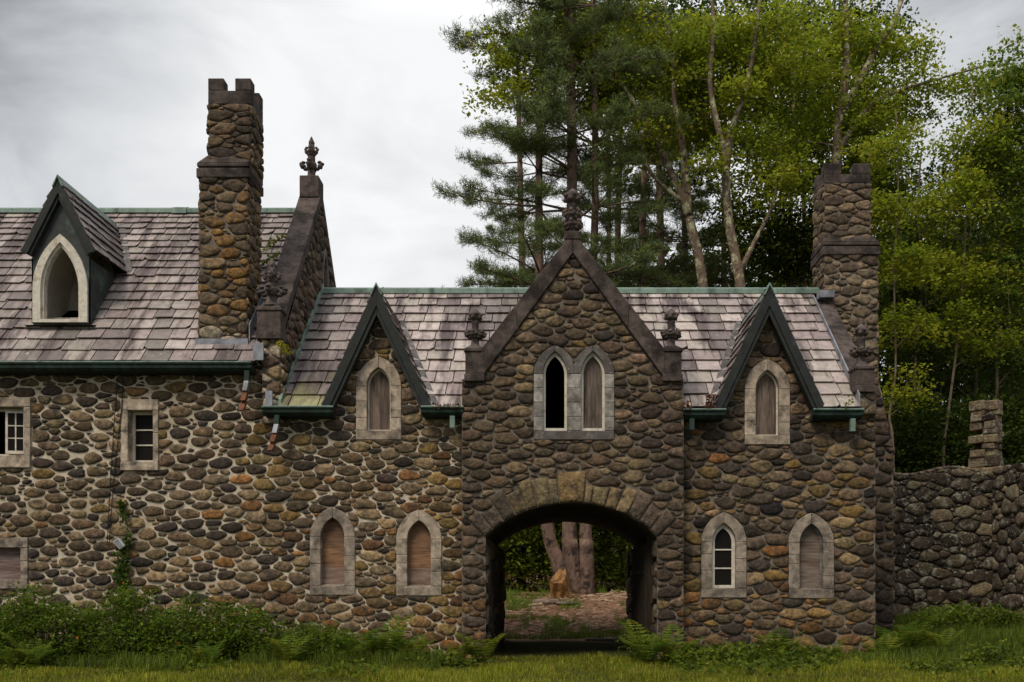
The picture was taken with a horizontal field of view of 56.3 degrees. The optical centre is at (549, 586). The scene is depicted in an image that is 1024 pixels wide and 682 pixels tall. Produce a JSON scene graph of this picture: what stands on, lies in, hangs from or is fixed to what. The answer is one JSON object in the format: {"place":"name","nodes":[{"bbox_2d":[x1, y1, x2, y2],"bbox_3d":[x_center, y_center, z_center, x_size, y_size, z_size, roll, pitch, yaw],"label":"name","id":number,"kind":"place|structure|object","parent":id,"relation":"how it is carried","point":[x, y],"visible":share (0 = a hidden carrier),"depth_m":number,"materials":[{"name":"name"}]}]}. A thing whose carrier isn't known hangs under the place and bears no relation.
{"place":"outdoors","nodes":[
{"label":"outdoors","id":0,"kind":"place"},
{"bbox_2d":[13,645,450,672],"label":"meadow grass","id":1,"kind":"structure","parent":0,"point":[120,660],"depth_m":19.05,"materials":[{"name":"green plant"}]},
{"bbox_2d":[3,566,1004,681],"bbox_3d":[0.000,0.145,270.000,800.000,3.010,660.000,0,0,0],"label":"ground","id":2,"kind":"structure","parent":0,"point":[537,647],"depth_m":26.81,"materials":[{"name":"soil"}]},
{"bbox_2d":[0,641,30,668],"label":"fern","id":3,"kind":"object","parent":2,"relation":"on","point":[5,655],"visible":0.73,"depth_m":18.68,"materials":[{"name":"green plant"}]},
{"bbox_2d":[0,598,40,648],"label":"shrub","id":4,"kind":"object","parent":2,"relation":"on","point":[10,605],"visible":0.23,"depth_m":19.96,"materials":[{"name":"green plant"}]},
{"bbox_2d":[0,631,59,665],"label":"fern","id":5,"kind":"object","parent":2,"relation":"on","point":[39,653],"visible":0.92,"depth_m":18.79,"materials":[{"name":"green plant"}]},
{"bbox_2d":[0,580,106,665],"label":"shrub","id":6,"kind":"object","parent":2,"relation":"on","point":[30,624],"visible":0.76,"depth_m":19.60,"materials":[{"name":"green plant"}]},
{"bbox_2d":[51,579,190,661],"bbox_3d":[-8.969,0.751,20.147,2.835,1.806,2.390,0,0,27],"label":"shrub","id":7,"kind":"object","parent":2,"relation":"on","point":[122,623],"visible":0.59,"depth_m":19.75,"materials":[{"name":"green plant"}]},
{"bbox_2d":[118,586,263,661],"bbox_3d":[-7.526,0.813,20.010,3.200,1.668,2.416,0,0,0],"label":"shrub","id":8,"kind":"object","parent":2,"relation":"on","point":[204,632],"visible":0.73,"depth_m":19.67,"materials":[{"name":"green plant"}]},
{"bbox_2d":[183,638,226,662],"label":"fern","id":9,"kind":"object","parent":2,"relation":"on","point":[206,653],"visible":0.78,"depth_m":18.84,"materials":[{"name":"green plant"}]},
{"bbox_2d":[194,598,320,660],"bbox_3d":[-6.188,0.954,20.229,2.647,1.440,2.432,0,0,0],"label":"shrub","id":10,"kind":"object","parent":2,"relation":"on","point":[255,619],"visible":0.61,"depth_m":19.90,"materials":[{"name":"green plant"}]},
{"bbox_2d":[265,633,313,662],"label":"fern","id":11,"kind":"object","parent":2,"relation":"on","point":[278,651],"visible":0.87,"depth_m":19.18,"materials":[{"name":"green plant"}]},
{"bbox_2d":[262,619,368,658],"bbox_3d":[-4.944,1.177,20.389,2.430,0.957,2.240,0,0,0],"label":"shrub","id":12,"kind":"object","parent":2,"relation":"on","point":[324,637],"visible":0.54,"depth_m":20.00,"materials":[{"name":"green plant"}]},
{"bbox_2d":[331,627,381,664],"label":"fern","id":13,"kind":"object","parent":2,"relation":"on","point":[358,648],"visible":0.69,"depth_m":19.76,"materials":[{"name":"green plant"}]},
{"bbox_2d":[349,614,413,655],"bbox_3d":[-3.560,1.116,20.294,1.530,1.069,1.643,0,0,0],"label":"fern","id":14,"kind":"object","parent":2,"relation":"on","point":[382,646],"visible":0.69,"depth_m":20.09,"materials":[{"name":"green plant"}]},
{"bbox_2d":[383,623,434,656],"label":"fern","id":15,"kind":"object","parent":2,"relation":"on","point":[411,643],"visible":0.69,"depth_m":19.96,"materials":[{"name":"green plant"}]},
{"bbox_2d":[0,78,895,659],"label":"stone gatehouse","id":16,"kind":"object","parent":2,"relation":"on","point":[338,466],"visible":0.9,"depth_m":21.51,"materials":[{"name":"brown stone"}]},
{"bbox_2d":[0,538,28,588],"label":"window","id":17,"kind":"structure","parent":16,"relation":"in","point":[14,552],"depth_m":21.50,"materials":[{"name":"stone"}]},
{"bbox_2d":[0,397,30,467],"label":"window","id":18,"kind":"structure","parent":16,"relation":"in","point":[17,410],"depth_m":21.50,"materials":[{"name":"stone"}]},
{"bbox_2d":[107,379,117,545],"bbox_3d":[-9.822,-2.791,21.469,0.249,3.743,0.018,0,0,0],"label":"cable","id":19,"kind":"object","parent":16,"relation":"attached to","point":[111,462],"visible":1,"depth_m":21.46,"materials":[{"name":"black rubber"}]},
{"bbox_2d":[109,376,122,541],"bbox_3d":[-9.738,-2.860,21.469,0.326,3.728,0.018,0,0,0],"label":"cable","id":20,"kind":"object","parent":16,"relation":"attached to","point":[115,458],"visible":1,"depth_m":21.46,"materials":[{"name":"black rubber"}]},
{"bbox_2d":[114,538,125,549],"bbox_3d":[-9.601,-0.962,21.420,0.246,0.266,0.250,0,0,0],"label":"wall lamp","id":21,"kind":"object","parent":16,"relation":"attached to","point":[119,543],"visible":1,"depth_m":21.30,"materials":[{"name":"grey metal"}]},
{"bbox_2d":[110,499,137,619],"bbox_3d":[-9.520,-0.583,21.396,0.645,2.781,0.269,0,0,0],"label":"ivy","id":22,"kind":"object","parent":16,"relation":"attached to","point":[120,576],"visible":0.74,"depth_m":21.39,"materials":[{"name":"green plant"}]},
{"bbox_2d":[120,399,158,470],"bbox_3d":[-9.224,-3.416,21.677,0.846,1.600,0.425,0,0,0],"label":"window","id":23,"kind":"structure","parent":16,"relation":"in","point":[139,417],"depth_m":21.51,"materials":[{"name":"stone"}]},
{"bbox_2d":[260,251,279,266],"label":"creeper","id":24,"kind":"object","parent":16,"relation":"attached to","point":[266,261],"visible":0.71,"depth_m":23.44,"materials":[{"name":"green plant"}]},
{"bbox_2d":[260,233,285,251],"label":"creeper","id":25,"kind":"object","parent":16,"relation":"on","point":[274,240],"visible":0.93,"depth_m":24.03,"materials":[{"name":"green plant"}]},
{"bbox_2d":[274,340,293,354],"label":"creeper","id":26,"kind":"object","parent":16,"relation":"attached to","point":[283,349],"visible":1,"depth_m":20.93,"materials":[{"name":"green plant"}]},
{"bbox_2d":[321,248,328,286],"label":"window","id":27,"kind":"structure","parent":16,"relation":"in","point":[325,263],"depth_m":25.77,"materials":[{"name":"stone"}]},
{"bbox_2d":[310,507,354,594],"bbox_3d":[-4.885,-0.806,21.672,1.015,1.980,0.376,0,0,0],"label":"window","id":28,"kind":"structure","parent":16,"relation":"in","point":[332,534],"depth_m":21.49,"materials":[{"name":"stone"}]},
{"bbox_2d":[356,357,400,439],"bbox_3d":[-3.846,-4.244,21.672,1.015,1.873,0.376,0,0,0],"label":"window","id":29,"kind":"structure","parent":16,"relation":"in","point":[378,383],"depth_m":21.50,"materials":[{"name":"stone"}]},
{"bbox_2d":[396,510,441,595],"bbox_3d":[-2.939,-0.767,21.672,1.015,1.934,0.376,0,0,0],"label":"window","id":30,"kind":"structure","parent":16,"relation":"in","point":[419,539],"depth_m":21.49,"materials":[{"name":"stone"}]},
{"bbox_2d":[432,402,460,408],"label":"dead leaves","id":31,"kind":"object","parent":16,"relation":"on","point":[458,405],"visible":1,"depth_m":21.07,"materials":[{"name":"brown plant"}]},
{"bbox_2d":[505,545,525,555],"bbox_3d":[-1.123,-0.679,28.952,0.838,1.163,0.202,0,0,0],"label":"iron bracket","id":32,"kind":"object","parent":16,"relation":"attached to","point":[522,549],"visible":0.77,"depth_m":28.93,"materials":[{"name":"black metal"}]},
{"bbox_2d":[534,346,613,439],"bbox_3d":[0.540,-4.286,21.272,1.774,2.079,0.376,0,0,0],"label":"window","id":33,"kind":"structure","parent":16,"relation":"in","point":[588,382],"depth_m":21.09,"materials":[{"name":"stone"}]},
{"bbox_2d":[585,638,622,641],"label":"threshold slab","id":34,"kind":"structure","parent":16,"relation":"on","point":[602,639],"depth_m":28.60,"materials":[{"name":"stone"}]},
{"bbox_2d":[633,545,646,643],"bbox_3d":[2.143,0.265,22.790,0.079,2.430,1.810,0,0,-4],"label":"door","id":35,"kind":"structure","parent":16,"relation":"in","point":[639,553],"depth_m":22.50,"materials":[{"name":"black metal"}]},
{"bbox_2d":[684,400,691,410],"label":"dead leaves","id":36,"kind":"object","parent":16,"relation":"on","point":[687,403],"visible":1,"depth_m":21.07,"materials":[{"name":"brown plant"}]},
{"bbox_2d":[705,394,715,409],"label":"dead leaves","id":37,"kind":"object","parent":16,"relation":"on","point":[711,404],"visible":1,"depth_m":21.11,"materials":[{"name":"brown plant"}]},
{"bbox_2d":[701,512,746,597],"bbox_3d":[3.923,-0.713,21.672,1.015,1.919,0.376,0,0,0],"label":"window","id":38,"kind":"structure","parent":16,"relation":"in","point":[723,539],"depth_m":21.50,"materials":[{"name":"stone"}]},
{"bbox_2d":[744,359,789,444],"bbox_3d":[4.900,-4.160,21.672,1.015,1.919,0.376,0,0,0],"label":"window","id":39,"kind":"structure","parent":16,"relation":"in","point":[767,386],"depth_m":21.49,"materials":[{"name":"stone"}]},
{"bbox_2d":[788,513,833,597],"bbox_3d":[5.893,-0.698,21.672,1.015,1.919,0.376,0,0,0],"label":"window","id":40,"kind":"structure","parent":16,"relation":"in","point":[811,540],"depth_m":21.50,"materials":[{"name":"stone"}]},
{"bbox_2d":[844,395,853,409],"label":"creeper","id":41,"kind":"object","parent":16,"relation":"attached to","point":[849,400],"visible":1,"depth_m":20.99,"materials":[{"name":"green plant"}]},
{"bbox_2d":[445,641,471,659],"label":"fern","id":42,"kind":"object","parent":2,"relation":"on","point":[464,647],"visible":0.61,"depth_m":19.92,"materials":[{"name":"green plant"}]},
{"bbox_2d":[452,632,505,662],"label":"fern","id":43,"kind":"object","parent":2,"relation":"on","point":[478,651],"visible":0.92,"depth_m":20.03,"materials":[{"name":"green plant"}]},
{"bbox_2d":[455,44,566,587],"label":"pine tree","id":44,"kind":"object","parent":2,"relation":"on","point":[489,161],"visible":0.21,"depth_m":42.89,"materials":[{"name":"green plant"}]},
{"bbox_2d":[0,635,1023,681],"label":"weeds","id":45,"kind":"object","parent":2,"relation":"on","point":[981,655],"visible":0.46,"depth_m":19.00,"materials":[{"name":"green plant"}]},
{"bbox_2d":[529,599,577,605],"bbox_3d":[0.149,0.556,34.344,1.873,0.260,0.981,0,0,17],"label":"flat rock","id":46,"kind":"object","parent":2,"relation":"on","point":[550,601],"visible":0.73,"depth_m":34.01,"materials":[{"name":"stone"}]},
{"bbox_2d":[549,568,572,598],"bbox_3d":[0.453,-0.044,34.964,0.944,1.247,0.932,0,0,0],"label":"rock","id":47,"kind":"object","parent":2,"relation":"on","point":[559,584],"visible":0.86,"depth_m":34.68,"materials":[{"name":"brown stone"}]},
{"bbox_2d":[498,522,632,591],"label":"undergrowth","id":48,"kind":"object","parent":2,"relation":"on","point":[541,564],"visible":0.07,"depth_m":39.44,"materials":[{"name":"green plant"}]},
{"bbox_2d":[504,585,626,639],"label":"bank grass","id":49,"kind":"structure","parent":2,"relation":"on","point":[511,600],"depth_m":31.84,"materials":[{"name":"green plant"}]},
{"bbox_2d":[431,0,704,595],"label":"pine tree","id":50,"kind":"object","parent":2,"relation":"on","point":[574,561],"visible":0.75,"depth_m":35.12,"materials":[{"name":"green plant"}]},
{"bbox_2d":[505,589,630,638],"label":"litter","id":51,"kind":"object","parent":2,"relation":"on","point":[610,600],"visible":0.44,"depth_m":32.98,"materials":[{"name":"brown plant"}]},
{"bbox_2d":[458,0,726,286],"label":"maple tree","id":52,"kind":"object","parent":2,"relation":"on","point":[683,191],"visible":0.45,"depth_m":35.86,"materials":[{"name":"green plant"}]},
{"bbox_2d":[511,0,698,582],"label":"leafy tree","id":53,"kind":"object","parent":2,"relation":"on","point":[674,6],"visible":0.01,"depth_m":45.38,"materials":[{"name":"green plant"}]},
{"bbox_2d":[555,59,695,577],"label":"pine tree","id":54,"kind":"object","parent":2,"relation":"on","point":[628,194],"visible":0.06,"depth_m":46.87,"materials":[{"name":"green plant"}]},
{"bbox_2d":[614,626,652,658],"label":"shrub","id":55,"kind":"object","parent":2,"relation":"on","point":[629,647],"visible":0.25,"depth_m":21.36,"materials":[{"name":"green plant"}]},
{"bbox_2d":[620,619,673,663],"bbox_3d":[2.007,1.166,20.043,1.470,0.957,1.369,0,0,10],"label":"fern","id":56,"kind":"object","parent":2,"relation":"on","point":[653,649],"visible":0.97,"depth_m":19.99,"materials":[{"name":"green plant"}]},
{"bbox_2d":[565,1,744,286],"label":"pine tree","id":57,"kind":"object","parent":2,"relation":"on","point":[644,187],"visible":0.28,"depth_m":41.41,"materials":[{"name":"green plant"}]},
{"bbox_2d":[590,9,751,286],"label":"pine tree","id":58,"kind":"object","parent":2,"relation":"on","point":[633,228],"visible":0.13,"depth_m":43.41,"materials":[{"name":"green plant"}]},
{"bbox_2d":[653,623,704,661],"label":"fern","id":59,"kind":"object","parent":2,"relation":"on","point":[668,650],"visible":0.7,"depth_m":19.90,"materials":[{"name":"green plant"}]},
{"bbox_2d":[617,64,760,286],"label":"pine tree","id":60,"kind":"object","parent":2,"relation":"on","point":[678,219],"visible":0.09,"depth_m":45.32,"materials":[{"name":"green plant"}]},
{"bbox_2d":[697,640,728,654],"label":"fern","id":61,"kind":"object","parent":2,"relation":"on","point":[710,647],"visible":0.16,"depth_m":20.13,"materials":[{"name":"green plant"}]},
{"bbox_2d":[608,0,841,286],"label":"leafy tree","id":62,"kind":"object","parent":2,"relation":"on","point":[747,3],"visible":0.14,"depth_m":44.42,"materials":[{"name":"green plant"}]},
{"bbox_2d":[638,0,851,286],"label":"maple tree","id":63,"kind":"object","parent":2,"relation":"on","point":[709,92],"visible":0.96,"depth_m":35.02,"materials":[{"name":"green plant"}]},
{"bbox_2d":[505,156,1023,570],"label":"forest","id":64,"kind":"object","parent":2,"relation":"on","point":[755,282],"visible":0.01,"depth_m":52.41,"materials":[{"name":"green plant"}]},
{"bbox_2d":[695,70,851,406],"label":"leafy tree","id":65,"kind":"object","parent":2,"relation":"on","point":[773,238],"visible":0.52,"depth_m":41.46,"materials":[{"name":"green plant"}]},
{"bbox_2d":[751,628,805,655],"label":"fern","id":66,"kind":"object","parent":2,"relation":"on","point":[796,643],"visible":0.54,"depth_m":19.97,"materials":[{"name":"green plant"}]},
{"bbox_2d":[739,0,922,286],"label":"leafy tree","id":67,"kind":"object","parent":2,"relation":"on","point":[870,12],"visible":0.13,"depth_m":44.96,"materials":[{"name":"green plant"}]},
{"bbox_2d":[815,638,848,657],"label":"fern","id":68,"kind":"object","parent":2,"relation":"on","point":[833,649],"visible":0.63,"depth_m":20.02,"materials":[{"name":"green plant"}]},
{"bbox_2d":[806,81,942,326],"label":"leafy tree","id":69,"kind":"object","parent":2,"relation":"on","point":[880,185],"visible":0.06,"depth_m":40.53,"materials":[{"name":"green plant"}]},
{"bbox_2d":[731,0,1021,204],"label":"maple tree","id":70,"kind":"object","parent":2,"relation":"on","point":[867,117],"visible":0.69,"depth_m":37.12,"materials":[{"name":"green plant"}]},
{"bbox_2d":[861,634,903,654],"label":"fern","id":71,"kind":"object","parent":2,"relation":"on","point":[875,646],"visible":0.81,"depth_m":20.99,"materials":[{"name":"green plant"}]},
{"bbox_2d":[875,620,922,649],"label":"fern","id":72,"kind":"object","parent":2,"relation":"on","point":[879,632],"visible":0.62,"depth_m":22.15,"materials":[{"name":"green plant"}]},
{"bbox_2d":[841,109,968,471],"bbox_3d":[11.711,-7.391,32.033,4.255,17.220,3.035,0,0,9],"label":"sapling","id":73,"kind":"object","parent":2,"relation":"on","point":[898,259],"visible":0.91,"depth_m":31.86,"materials":[{"name":"green plant"}]},
{"bbox_2d":[884,613,942,648],"bbox_3d":[8.940,1.142,23.649,1.637,1.013,1.563,0,0,31],"label":"fern","id":74,"kind":"object","parent":2,"relation":"on","point":[917,640],"visible":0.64,"depth_m":23.54,"materials":[{"name":"green plant"}]},
{"bbox_2d":[872,148,991,468],"bbox_3d":[14.357,-8.214,36.955,4.855,17.405,4.387,0,0,-25],"label":"sapling","id":75,"kind":"object","parent":2,"relation":"on","point":[903,294],"visible":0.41,"depth_m":36.90,"materials":[{"name":"green plant"}]},
{"bbox_2d":[922,627,963,649],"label":"fern","id":76,"kind":"object","parent":2,"relation":"on","point":[936,640],"visible":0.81,"depth_m":23.00,"materials":[{"name":"green plant"}]},
{"bbox_2d":[869,606,1023,658],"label":"rough grass","id":77,"kind":"structure","parent":2,"relation":"on","point":[971,633],"depth_m":25.05,"materials":[{"name":"green plant"}]},
{"bbox_2d":[878,212,1023,465],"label":"leafy tree","id":78,"kind":"object","parent":2,"relation":"on","point":[944,390],"visible":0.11,"depth_m":45.63,"materials":[{"name":"green plant"}]},
{"bbox_2d":[879,382,1023,472],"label":"undergrowth","id":79,"kind":"object","parent":2,"relation":"on","point":[925,433],"visible":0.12,"depth_m":33.79,"materials":[{"name":"green plant"}]},
{"bbox_2d":[882,142,1023,400],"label":"leafy tree","id":80,"kind":"object","parent":2,"relation":"on","point":[959,245],"visible":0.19,"depth_m":39.66,"materials":[{"name":"green plant"}]},
{"bbox_2d":[888,81,1023,465],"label":"sapling","id":81,"kind":"object","parent":2,"relation":"on","point":[974,342],"visible":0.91,"depth_m":33.17,"materials":[{"name":"green plant"}]},
{"bbox_2d":[893,400,1023,623],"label":"garden wall","id":82,"kind":"structure","parent":2,"relation":"on","point":[958,531],"depth_m":29.94,"materials":[{"name":"stone"}]},
{"bbox_2d":[912,598,1023,628],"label":"shrub","id":83,"kind":"object","parent":2,"relation":"on","point":[1005,618],"visible":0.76,"depth_m":27.12,"materials":[{"name":"green plant"}]},
{"bbox_2d":[933,125,1023,449],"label":"leafy tree","id":84,"kind":"object","parent":2,"relation":"on","point":[986,381],"visible":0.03,"depth_m":46.61,"materials":[{"name":"green plant"}]},
{"bbox_2d":[937,73,1023,399],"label":"sapling","id":85,"kind":"object","parent":2,"relation":"on","point":[1000,239],"visible":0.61,"depth_m":33.73,"materials":[{"name":"green plant"}]},
{"bbox_2d":[951,24,1023,444],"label":"leafy tree","id":86,"kind":"object","parent":2,"relation":"on","point":[1018,70],"visible":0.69,"depth_m":33.80,"materials":[{"name":"green plant"}]},
{"bbox_2d":[0,651,1023,681],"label":"lawn grass","id":87,"kind":"structure","parent":0,"point":[534,669],"depth_m":17.20,"materials":[{"name":"green plant"}]},
{"bbox_2d":[0,0,1023,462],"label":"sky","id":88,"kind":"structure","parent":0,"point":[109,98],"materials":[{"name":"white"}]},
{"bbox_2d":[661,649,1023,665],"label":"meadow grass","id":89,"kind":"structure","parent":0,"point":[882,656],"depth_m":19.92,"materials":[{"name":"green plant"}]}
]}

